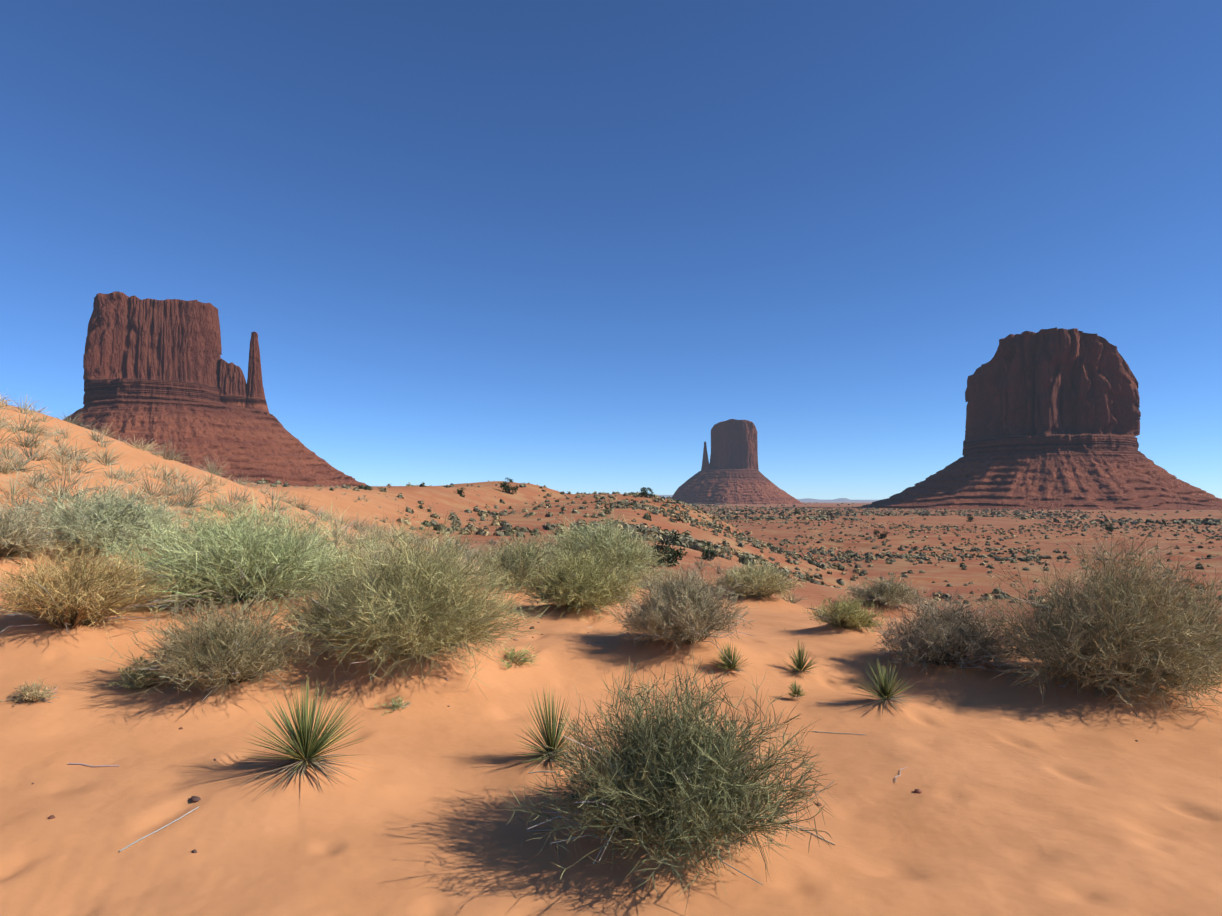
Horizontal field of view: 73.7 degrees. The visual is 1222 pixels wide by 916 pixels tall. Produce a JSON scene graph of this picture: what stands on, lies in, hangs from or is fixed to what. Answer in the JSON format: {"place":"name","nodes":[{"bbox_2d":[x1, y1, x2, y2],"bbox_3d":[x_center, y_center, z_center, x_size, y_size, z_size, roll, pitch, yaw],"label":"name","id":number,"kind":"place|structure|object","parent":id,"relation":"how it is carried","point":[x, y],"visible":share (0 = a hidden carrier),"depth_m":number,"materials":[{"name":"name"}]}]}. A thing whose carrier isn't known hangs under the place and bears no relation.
{"place":"outdoors","nodes":[
{"label":"outdoors","id":0,"kind":"place"},
{"bbox_2d":[0,403,1221,915],"bbox_3d":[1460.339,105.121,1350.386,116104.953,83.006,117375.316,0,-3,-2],"label":"sand","id":1,"kind":"structure","parent":0,"point":[1072,801],"depth_m":4.83,"materials":[{"name":"orange sand"}]},
{"bbox_2d":[64,291,365,486],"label":"butte","id":2,"kind":"object","parent":1,"relation":"on","point":[160,372],"visible":0.69,"depth_m":1047.04,"materials":[{"name":"red stone"}]},
{"bbox_2d":[0,392,807,602],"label":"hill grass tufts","id":3,"kind":"object","parent":1,"relation":"on","point":[14,465],"depth_m":12.70,"materials":[{"name":"beige plant"}]},
{"bbox_2d":[32,605,1175,852],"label":"pebbles and sticks","id":4,"kind":"object","parent":1,"relation":"on","point":[196,799],"visible":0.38,"depth_m":4.31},
{"bbox_2d":[0,475,1221,915],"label":"shrubs","id":5,"kind":"object","parent":1,"relation":"on","point":[684,779],"visible":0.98,"depth_m":6.30,"materials":[{"name":"green plant"}]},
{"bbox_2d":[672,419,803,503],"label":"butte","id":6,"kind":"object","parent":1,"relation":"on","point":[730,473],"visible":0.83,"depth_m":2601.01,"materials":[{"name":"red stone"}]},
{"bbox_2d":[658,495,877,500],"bbox_3d":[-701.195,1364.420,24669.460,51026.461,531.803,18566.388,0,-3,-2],"label":"distant mesas","id":7,"kind":"structure","parent":1,"relation":"on","point":[811,499],"depth_m":25092.18,"materials":[{"name":"brown"}]},
{"bbox_2d":[456,478,1116,566],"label":"shrubs","id":8,"kind":"object","parent":1,"relation":"on","point":[707,553],"visible":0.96,"depth_m":47.35,"materials":[{"name":"green plant"}]},
{"bbox_2d":[396,483,1221,621],"bbox_3d":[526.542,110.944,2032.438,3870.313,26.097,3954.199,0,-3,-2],"label":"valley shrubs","id":9,"kind":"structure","parent":1,"relation":"on","point":[686,539],"depth_m":157.18,"materials":[{"name":"green plant"}]},
{"bbox_2d":[854,327,1221,509],"bbox_3d":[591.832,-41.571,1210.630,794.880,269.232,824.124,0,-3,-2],"label":"butte","id":10,"kind":"object","parent":1,"relation":"on","point":[1053,415],"visible":0.77,"depth_m":1112.01,"materials":[{"name":"red stone"}]},
{"bbox_2d":[0,0,1221,499],"label":"sky","id":11,"kind":"structure","parent":0,"point":[558,245],"materials":[{"name":"blue"}]}
]}

